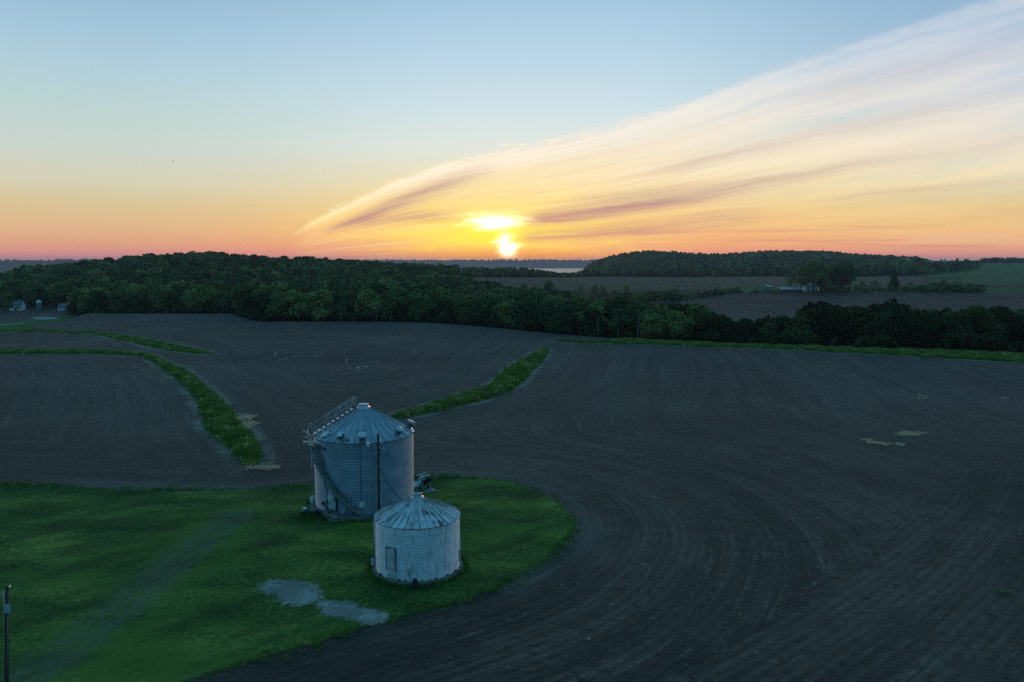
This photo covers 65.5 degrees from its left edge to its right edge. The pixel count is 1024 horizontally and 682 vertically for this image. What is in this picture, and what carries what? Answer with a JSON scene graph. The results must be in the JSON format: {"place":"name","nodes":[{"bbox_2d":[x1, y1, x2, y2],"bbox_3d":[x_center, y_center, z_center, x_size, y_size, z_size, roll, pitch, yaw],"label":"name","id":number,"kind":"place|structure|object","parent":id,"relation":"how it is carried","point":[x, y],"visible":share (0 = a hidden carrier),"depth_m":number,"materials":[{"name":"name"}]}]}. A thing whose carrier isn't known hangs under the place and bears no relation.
{"place":"outdoors","nodes":[
{"label":"outdoors","id":0,"kind":"place"},
{"bbox_2d":[234,414,261,428],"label":"dry grass","id":1,"kind":"structure","parent":0,"point":[246,418],"depth_m":109.24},
{"bbox_2d":[240,461,280,470],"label":"dry grass","id":2,"kind":"structure","parent":0,"point":[268,467],"depth_m":85.28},
{"bbox_2d":[0,472,587,681],"bbox_3d":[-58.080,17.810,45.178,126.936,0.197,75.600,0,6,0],"label":"lawn","id":3,"kind":"structure","parent":0,"point":[189,602],"depth_m":57.44,"materials":[{"name":"plant"}]},
{"bbox_2d":[2,585,10,681],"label":"utility pole","id":4,"kind":"object","parent":3,"relation":"on","point":[7,610],"visible":1,"depth_m":37.93,"materials":[{"name":"brown wood"}]},
{"bbox_2d":[290,510,331,522],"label":"weeds","id":5,"kind":"object","parent":3,"relation":"on","point":[309,515],"visible":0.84,"depth_m":68.96,"materials":[{"name":"green plant"}]},
{"bbox_2d":[260,578,387,623],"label":"gravel","id":6,"kind":"structure","parent":3,"relation":"on","point":[294,591],"depth_m":52.21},
{"bbox_2d":[303,397,414,519],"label":"grain bin","id":7,"kind":"object","parent":3,"relation":"on","point":[346,486],"visible":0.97,"depth_m":69.20,"materials":[{"name":"metal"}]},
{"bbox_2d":[326,488,336,511],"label":"door","id":8,"kind":"structure","parent":7,"relation":"in","point":[331,504],"depth_m":69.08,"materials":[{"name":"metal"}]},
{"bbox_2d":[366,433,383,510],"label":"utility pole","id":9,"kind":"object","parent":3,"relation":"on","point":[378,473],"visible":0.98,"depth_m":67.47,"materials":[{"name":"brown wood"}]},
{"bbox_2d":[371,492,462,584],"bbox_3d":[-6.881,13.819,57.565,6.662,5.670,6.813,0,6,0],"label":"grain bin","id":10,"kind":"object","parent":3,"relation":"on","point":[417,535],"visible":0.99,"depth_m":55.39,"materials":[{"name":"metal"}]},
{"bbox_2d":[385,546,395,571],"bbox_3d":[-8.399,15.107,55.169,0.859,1.670,0.128,3,7,31],"label":"door","id":11,"kind":"structure","parent":10,"relation":"in","point":[390,552],"depth_m":55.12,"materials":[{"name":"metal"}]},
{"bbox_2d":[365,553,471,588],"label":"weeds","id":12,"kind":"object","parent":3,"relation":"on","point":[465,570],"visible":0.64,"depth_m":55.45,"materials":[{"name":"green plant"}]},
{"bbox_2d":[414,472,435,493],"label":"drying fan","id":13,"kind":"object","parent":3,"relation":"on","point":[422,483],"visible":0.96,"depth_m":76.47},
{"bbox_2d":[392,347,549,418],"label":"tall grass","id":14,"kind":"structure","parent":0,"point":[513,375],"depth_m":133.64,"materials":[{"name":"plant"}]},
{"bbox_2d":[0,313,1023,681],"bbox_3d":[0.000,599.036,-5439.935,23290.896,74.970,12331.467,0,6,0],"label":"ploughed field","id":15,"kind":"structure","parent":0,"point":[758,515],"depth_m":84.47,"materials":[{"name":"soil"}]},
{"bbox_2d":[0,313,110,328],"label":"grass verge","id":16,"kind":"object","parent":15,"relation":"on","point":[23,325],"depth_m":321.90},
{"bbox_2d":[76,294,92,309],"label":"woodland tree","id":17,"kind":"object","parent":16,"relation":"on","point":[84,299],"visible":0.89,"depth_m":359.94,"materials":[{"name":"green plant"}]},
{"bbox_2d":[87,295,108,312],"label":"woodland tree","id":18,"kind":"object","parent":16,"relation":"on","point":[101,301],"visible":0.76,"depth_m":359.29,"materials":[{"name":"green plant"}]},
{"bbox_2d":[123,293,149,307],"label":"pale trunk tree","id":19,"kind":"object","parent":16,"relation":"on","point":[135,301],"visible":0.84,"depth_m":360.90,"materials":[{"name":"green plant"}]},
{"bbox_2d":[0,327,214,354],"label":"tall grass","id":20,"kind":"structure","parent":15,"relation":"on","point":[157,344],"depth_m":225.56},
{"bbox_2d":[0,347,262,465],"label":"tall grass","id":21,"kind":"structure","parent":15,"relation":"on","point":[218,416],"depth_m":118.22,"materials":[{"name":"plant"}]},
{"bbox_2d":[0,277,1023,321],"bbox_3d":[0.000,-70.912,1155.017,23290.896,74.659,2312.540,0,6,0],"label":"field","id":22,"kind":"structure","parent":0,"point":[738,306],"depth_m":604.78,"materials":[{"name":"soil"}]},
{"bbox_2d":[0,292,14,311],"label":"homestead tree","id":23,"kind":"object","parent":22,"relation":"on","point":[6,300],"visible":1,"depth_m":438.85,"materials":[{"name":"green plant"}]},
{"bbox_2d":[10,299,25,310],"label":"house","id":24,"kind":"structure","parent":22,"relation":"on","point":[19,305],"depth_m":449.72,"materials":[{"name":"white"}]},
{"bbox_2d":[65,292,85,315],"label":"woodland tree","id":25,"kind":"object","parent":22,"relation":"on","point":[71,308],"visible":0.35,"depth_m":367.80,"materials":[{"name":"green plant"}]},
{"bbox_2d":[678,287,740,299],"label":"hedgerow","id":26,"kind":"object","parent":22,"relation":"on","point":[709,292],"visible":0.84,"depth_m":634.01,"materials":[{"name":"green plant"}]},
{"bbox_2d":[0,260,1023,352],"bbox_3d":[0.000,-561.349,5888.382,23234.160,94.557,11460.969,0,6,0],"label":"ground","id":27,"kind":"structure","parent":0,"point":[6,267],"depth_m":2167.06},
{"bbox_2d":[165,291,183,313],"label":"pale trunk tree","id":28,"kind":"object","parent":27,"relation":"on","point":[172,299],"visible":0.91,"depth_m":358.34,"materials":[{"name":"green plant"}]},
{"bbox_2d":[179,290,200,313],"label":"woodland tree","id":29,"kind":"object","parent":27,"relation":"on","point":[187,300],"visible":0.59,"depth_m":357.46,"materials":[{"name":"green plant"}]},
{"bbox_2d":[191,289,220,313],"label":"pale trunk tree","id":30,"kind":"object","parent":27,"relation":"on","point":[204,298],"visible":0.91,"depth_m":354.92,"materials":[{"name":"green plant"}]},
{"bbox_2d":[211,290,234,313],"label":"pale trunk tree","id":31,"kind":"object","parent":27,"relation":"on","point":[221,301],"visible":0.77,"depth_m":353.94,"materials":[{"name":"green plant"}]},
{"bbox_2d":[235,293,255,317],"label":"woodland tree","id":32,"kind":"object","parent":27,"relation":"on","point":[244,299],"visible":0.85,"depth_m":322.37,"materials":[{"name":"green plant"}]},
{"bbox_2d":[252,293,272,320],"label":"woodland tree","id":33,"kind":"object","parent":27,"relation":"on","point":[261,302],"visible":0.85,"depth_m":310.60,"materials":[{"name":"green plant"}]},
{"bbox_2d":[268,281,287,293],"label":"woodland tree","id":34,"kind":"object","parent":27,"relation":"on","point":[279,286],"visible":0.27,"depth_m":325.11,"materials":[{"name":"green plant"}]},
{"bbox_2d":[0,251,557,294],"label":"woods","id":35,"kind":"object","parent":27,"relation":"on","point":[210,266],"visible":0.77,"depth_m":675.54,"materials":[{"name":"green plant"}]},
{"bbox_2d":[265,292,296,320],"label":"pale trunk tree","id":36,"kind":"object","parent":27,"relation":"on","point":[280,305],"visible":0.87,"depth_m":304.72,"materials":[{"name":"green plant"}]},
{"bbox_2d":[0,274,572,328],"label":"woods","id":37,"kind":"object","parent":27,"relation":"on","point":[36,289],"visible":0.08,"depth_m":505.61,"materials":[{"name":"green plant"}]},
{"bbox_2d":[283,281,309,292],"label":"woodland tree","id":38,"kind":"object","parent":27,"relation":"on","point":[300,286],"visible":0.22,"depth_m":327.78,"materials":[{"name":"green plant"}]},
{"bbox_2d":[0,258,596,263],"bbox_3d":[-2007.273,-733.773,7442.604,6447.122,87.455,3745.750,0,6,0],"label":"woods","id":39,"kind":"object","parent":27,"relation":"on","point":[7,261],"visible":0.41,"depth_m":8957.60,"materials":[{"name":"green plant"}]},
{"bbox_2d":[285,292,319,320],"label":"pale trunk tree","id":40,"kind":"object","parent":27,"relation":"on","point":[304,303],"visible":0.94,"depth_m":302.94,"materials":[{"name":"green plant"}]},
{"bbox_2d":[307,289,332,320],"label":"woodland tree","id":41,"kind":"object","parent":27,"relation":"on","point":[318,310],"visible":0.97,"depth_m":303.81,"materials":[{"name":"green plant"}]},
{"bbox_2d":[331,290,354,321],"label":"woodland tree","id":42,"kind":"object","parent":27,"relation":"on","point":[345,302],"visible":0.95,"depth_m":306.90,"materials":[{"name":"green plant"}]},
{"bbox_2d":[346,280,368,312],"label":"woodland tree","id":43,"kind":"object","parent":27,"relation":"on","point":[357,287],"visible":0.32,"depth_m":324.74,"materials":[{"name":"green plant"}]},
{"bbox_2d":[352,289,384,321],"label":"pale trunk tree","id":44,"kind":"object","parent":27,"relation":"on","point":[365,300],"visible":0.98,"depth_m":304.72,"materials":[{"name":"green plant"}]},
{"bbox_2d":[371,282,389,312],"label":"woodland tree","id":45,"kind":"object","parent":27,"relation":"on","point":[379,288],"visible":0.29,"depth_m":325.01,"materials":[{"name":"green plant"}]},
{"bbox_2d":[407,294,429,320],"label":"woodland tree","id":46,"kind":"object","parent":27,"relation":"on","point":[419,304],"visible":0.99,"depth_m":299.79,"materials":[{"name":"green plant"}]},
{"bbox_2d":[405,289,432,316],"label":"woodland tree","id":47,"kind":"object","parent":27,"relation":"on","point":[414,292],"visible":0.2,"depth_m":315.80,"materials":[{"name":"green plant"}]},
{"bbox_2d":[406,283,433,308],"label":"woodland tree","id":48,"kind":"object","parent":27,"relation":"on","point":[425,287],"visible":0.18,"depth_m":322.83,"materials":[{"name":"green plant"}]},
{"bbox_2d":[425,287,451,315],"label":"pale trunk tree","id":49,"kind":"object","parent":27,"relation":"on","point":[440,292],"visible":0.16,"depth_m":319.88,"materials":[{"name":"green plant"}]},
{"bbox_2d":[425,294,454,322],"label":"pale trunk tree","id":50,"kind":"object","parent":27,"relation":"on","point":[434,301],"visible":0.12,"depth_m":311.35,"materials":[{"name":"green plant"}]},
{"bbox_2d":[449,292,470,318],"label":"woodland tree","id":51,"kind":"object","parent":27,"relation":"on","point":[454,296],"visible":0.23,"depth_m":298.88,"materials":[{"name":"green plant"}]},
{"bbox_2d":[452,296,472,324],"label":"woodland tree","id":52,"kind":"object","parent":27,"relation":"on","point":[463,304],"visible":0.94,"depth_m":288.42,"materials":[{"name":"green plant"}]},
{"bbox_2d":[467,296,506,326],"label":"pale trunk tree","id":53,"kind":"object","parent":27,"relation":"on","point":[482,310],"visible":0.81,"depth_m":282.77,"materials":[{"name":"green plant"}]},
{"bbox_2d":[493,299,519,328],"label":"woodland tree","id":54,"kind":"object","parent":27,"relation":"on","point":[507,306],"visible":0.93,"depth_m":274.56,"materials":[{"name":"green plant"}]},
{"bbox_2d":[503,288,529,315],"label":"woodland tree","id":55,"kind":"object","parent":27,"relation":"on","point":[515,295],"visible":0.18,"depth_m":295.21,"materials":[{"name":"green plant"}]},
{"bbox_2d":[519,290,545,330],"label":"woodland tree","id":56,"kind":"object","parent":27,"relation":"on","point":[536,294],"visible":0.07,"depth_m":286.68,"materials":[{"name":"green plant"}]},
{"bbox_2d":[502,286,578,298],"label":"hedgerow","id":57,"kind":"object","parent":27,"relation":"on","point":[567,293],"visible":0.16,"depth_m":646.78,"materials":[{"name":"green plant"}]},
{"bbox_2d":[528,298,554,328],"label":"woodland tree","id":58,"kind":"object","parent":27,"relation":"on","point":[550,303],"visible":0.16,"depth_m":269.54,"materials":[{"name":"green plant"}]},
{"bbox_2d":[79,305,1023,352],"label":"undergrowth","id":59,"kind":"object","parent":27,"relation":"on","point":[1017,346],"visible":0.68,"depth_m":264.35,"materials":[{"name":"green plant"}]},
{"bbox_2d":[542,294,563,314],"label":"pale trunk tree","id":60,"kind":"object","parent":27,"relation":"on","point":[556,299],"visible":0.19,"depth_m":279.23,"materials":[{"name":"green plant"}]},
{"bbox_2d":[543,303,580,333],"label":"woodland tree","id":61,"kind":"object","parent":27,"relation":"on","point":[564,317],"visible":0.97,"depth_m":251.91,"materials":[{"name":"green plant"}]},
{"bbox_2d":[570,296,589,335],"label":"woodland tree","id":62,"kind":"object","parent":27,"relation":"on","point":[581,301],"visible":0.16,"depth_m":272.97,"materials":[{"name":"green plant"}]},
{"bbox_2d":[577,304,607,336],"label":"pale trunk tree","id":63,"kind":"object","parent":27,"relation":"on","point":[599,307],"visible":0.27,"depth_m":251.70,"materials":[{"name":"green plant"}]},
{"bbox_2d":[580,306,606,336],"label":"woodland tree","id":64,"kind":"object","parent":27,"relation":"on","point":[591,314],"visible":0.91,"depth_m":245.16,"materials":[{"name":"green plant"}]},
{"bbox_2d":[588,297,609,331],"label":"woodland tree","id":65,"kind":"object","parent":27,"relation":"on","point":[598,301],"visible":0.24,"depth_m":266.50,"materials":[{"name":"green plant"}]},
{"bbox_2d":[589,285,608,299],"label":"lone tree","id":66,"kind":"object","parent":27,"relation":"on","point":[599,295],"visible":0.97,"depth_m":636.50,"materials":[{"name":"green plant"}]},
{"bbox_2d":[461,266,751,277],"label":"woods","id":67,"kind":"object","parent":27,"relation":"on","point":[509,272],"visible":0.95,"depth_m":1135.17,"materials":[{"name":"green plant"}]},
{"bbox_2d":[603,302,626,328],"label":"woodland tree","id":68,"kind":"object","parent":27,"relation":"on","point":[610,307],"visible":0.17,"depth_m":263.01,"materials":[{"name":"green plant"}]},
{"bbox_2d":[606,308,636,336],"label":"woodland tree","id":69,"kind":"object","parent":27,"relation":"on","point":[625,321],"visible":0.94,"depth_m":234.77,"materials":[{"name":"green plant"}]},
{"bbox_2d":[626,300,648,315],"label":"woodland tree","id":70,"kind":"object","parent":27,"relation":"on","point":[638,306],"visible":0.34,"depth_m":256.53,"materials":[{"name":"green plant"}]},
{"bbox_2d":[620,291,679,300],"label":"hedgerow","id":71,"kind":"object","parent":27,"relation":"on","point":[663,296],"visible":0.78,"depth_m":612.13,"materials":[{"name":"green plant"}]},
{"bbox_2d":[632,309,668,334],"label":"pale trunk tree","id":72,"kind":"object","parent":27,"relation":"on","point":[642,316],"visible":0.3,"depth_m":236.33,"materials":[{"name":"green plant"}]},
{"bbox_2d":[639,314,664,338],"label":"woodland tree","id":73,"kind":"object","parent":27,"relation":"on","point":[653,322],"visible":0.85,"depth_m":229.84,"materials":[{"name":"green plant"}]},
{"bbox_2d":[665,310,694,339],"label":"woodland tree","id":74,"kind":"object","parent":27,"relation":"on","point":[681,324],"visible":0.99,"depth_m":223.28,"materials":[{"name":"green plant"}]},
{"bbox_2d":[687,302,711,333],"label":"woodland tree","id":75,"kind":"object","parent":27,"relation":"on","point":[693,308],"visible":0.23,"depth_m":242.55,"materials":[{"name":"green plant"}]},
{"bbox_2d":[688,311,711,334],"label":"pale trunk tree","id":76,"kind":"object","parent":27,"relation":"on","point":[697,317],"visible":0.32,"depth_m":231.17,"materials":[{"name":"green plant"}]},
{"bbox_2d":[695,315,723,341],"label":"woodland tree","id":77,"kind":"object","parent":27,"relation":"on","point":[712,323],"visible":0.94,"depth_m":219.70,"materials":[{"name":"green plant"}]},
{"bbox_2d":[717,318,735,341],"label":"woodland tree","id":78,"kind":"object","parent":27,"relation":"on","point":[726,323],"visible":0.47,"depth_m":226.46,"materials":[{"name":"green plant"}]},
{"bbox_2d":[722,322,747,343],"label":"woodland tree","id":79,"kind":"object","parent":27,"relation":"on","point":[735,333],"visible":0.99,"depth_m":215.12,"materials":[{"name":"green plant"}]},
{"bbox_2d":[735,317,754,335],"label":"pale trunk tree","id":80,"kind":"object","parent":27,"relation":"on","point":[745,322],"visible":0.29,"depth_m":240.34,"materials":[{"name":"green plant"}]},
{"bbox_2d":[748,319,766,341],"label":"pale trunk tree","id":81,"kind":"object","parent":27,"relation":"on","point":[755,326],"visible":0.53,"depth_m":226.20,"materials":[{"name":"green plant"}]},
{"bbox_2d":[757,323,779,339],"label":"pale trunk tree","id":82,"kind":"object","parent":27,"relation":"on","point":[770,329],"visible":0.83,"depth_m":217.20,"materials":[{"name":"green plant"}]},
{"bbox_2d":[582,250,980,276],"bbox_3d":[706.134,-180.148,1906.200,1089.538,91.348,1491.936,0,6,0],"label":"woods","id":83,"kind":"object","parent":27,"relation":"on","point":[772,263],"visible":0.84,"depth_m":1704.92,"materials":[{"name":"green plant"}]},
{"bbox_2d":[553,337,1023,362],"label":"tall grass","id":84,"kind":"structure","parent":27,"relation":"on","point":[1004,356],"depth_m":196.21,"materials":[{"name":"plant"}]},
{"bbox_2d":[776,316,820,344],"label":"woodland tree","id":85,"kind":"object","parent":27,"relation":"on","point":[795,327],"visible":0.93,"depth_m":213.13,"materials":[{"name":"green plant"}]},
{"bbox_2d":[576,296,1023,325],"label":"woods","id":86,"kind":"object","parent":27,"relation":"on","point":[767,319],"depth_m":257.39,"materials":[{"name":"green plant"}]},
{"bbox_2d":[796,308,823,338],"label":"woodland tree","id":87,"kind":"object","parent":27,"relation":"on","point":[810,321],"visible":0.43,"depth_m":230.23,"materials":[{"name":"green plant"}]},
{"bbox_2d":[812,304,843,338],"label":"woodland tree","id":88,"kind":"object","parent":27,"relation":"on","point":[823,314],"visible":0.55,"depth_m":221.29,"materials":[{"name":"green plant"}]},
{"bbox_2d":[844,305,869,327],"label":"woodland tree","id":89,"kind":"object","parent":27,"relation":"on","point":[851,319],"visible":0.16,"depth_m":232.07,"materials":[{"name":"green plant"}]},
{"bbox_2d":[851,307,878,341],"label":"woodland tree","id":90,"kind":"object","parent":27,"relation":"on","point":[857,328],"visible":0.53,"depth_m":215.78,"materials":[{"name":"green plant"}]},
{"bbox_2d":[879,302,915,336],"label":"woodland tree","id":91,"kind":"object","parent":27,"relation":"on","point":[899,313],"visible":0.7,"depth_m":213.43,"materials":[{"name":"green plant"}]},
{"bbox_2d":[911,308,940,346],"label":"woodland tree","id":92,"kind":"object","parent":27,"relation":"on","point":[930,313],"visible":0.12,"depth_m":228.42,"materials":[{"name":"green plant"}]},
{"bbox_2d":[923,317,952,348],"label":"woodland tree","id":93,"kind":"object","parent":27,"relation":"on","point":[934,325],"visible":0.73,"depth_m":207.28,"materials":[{"name":"green plant"}]},
{"bbox_2d":[942,314,983,349],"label":"woodland tree","id":94,"kind":"object","parent":27,"relation":"on","point":[961,331],"visible":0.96,"depth_m":202.27,"materials":[{"name":"green plant"}]},
{"bbox_2d":[947,309,985,347],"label":"woodland tree","id":95,"kind":"object","parent":27,"relation":"on","point":[974,322],"visible":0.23,"depth_m":211.76,"materials":[{"name":"green plant"}]},
{"bbox_2d":[934,257,1023,262],"bbox_3d":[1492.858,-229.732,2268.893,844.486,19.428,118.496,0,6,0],"label":"woods","id":96,"kind":"object","parent":27,"relation":"on","point":[1002,260],"visible":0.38,"depth_m":2228.00,"materials":[{"name":"green plant"}]},
{"bbox_2d":[965,305,993,343],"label":"woodland tree","id":97,"kind":"object","parent":27,"relation":"on","point":[988,314],"visible":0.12,"depth_m":221.31,"materials":[{"name":"green plant"}]},
{"bbox_2d":[979,319,1008,351],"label":"woodland tree","id":98,"kind":"object","parent":27,"relation":"on","point":[995,335],"visible":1,"depth_m":199.28,"materials":[{"name":"green plant"}]},
{"bbox_2d":[977,311,1023,350],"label":"pale trunk tree","id":99,"kind":"object","parent":27,"relation":"on","point":[1008,320],"visible":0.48,"depth_m":208.77,"materials":[{"name":"green plant"}]},
{"bbox_2d":[0,0,1023,260],"label":"sky","id":100,"kind":"structure","parent":0,"point":[487,130],"materials":[{"name":"blue"}]},
{"bbox_2d":[490,268,583,272],"bbox_3d":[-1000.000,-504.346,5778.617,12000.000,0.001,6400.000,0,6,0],"label":"river","id":101,"kind":"structure","parent":0,"point":[564,270],"depth_m":7004.15,"materials":[{"name":"grey liquid"}]},
{"bbox_2d":[537,264,1023,293],"bbox_3d":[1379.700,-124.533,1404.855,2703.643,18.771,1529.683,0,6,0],"label":"meadow","id":102,"kind":"structure","parent":0,"point":[1004,274],"depth_m":895.57,"materials":[{"name":"plant"}]},
{"bbox_2d":[796,261,832,289],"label":"broad tree","id":103,"kind":"object","parent":102,"relation":"on","point":[814,272],"visible":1,"depth_m":659.05,"materials":[{"name":"green plant"}]},
{"bbox_2d":[831,261,857,287],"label":"broad tree","id":104,"kind":"object","parent":102,"relation":"on","point":[846,269],"visible":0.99,"depth_m":669.98,"materials":[{"name":"green plant"}]},
{"bbox_2d":[819,286,916,292],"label":"hedgerow","id":105,"kind":"object","parent":102,"relation":"on","point":[871,288],"visible":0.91,"depth_m":671.22,"materials":[{"name":"green plant"}]},
{"bbox_2d":[887,269,900,290],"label":"conifer","id":106,"kind":"object","parent":102,"relation":"on","point":[893,282],"visible":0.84,"depth_m":686.26,"materials":[{"name":"green plant"}]},
{"bbox_2d":[916,283,987,292],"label":"hedgerow","id":107,"kind":"object","parent":102,"relation":"on","point":[981,287],"visible":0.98,"depth_m":667.04,"materials":[{"name":"green plant"}]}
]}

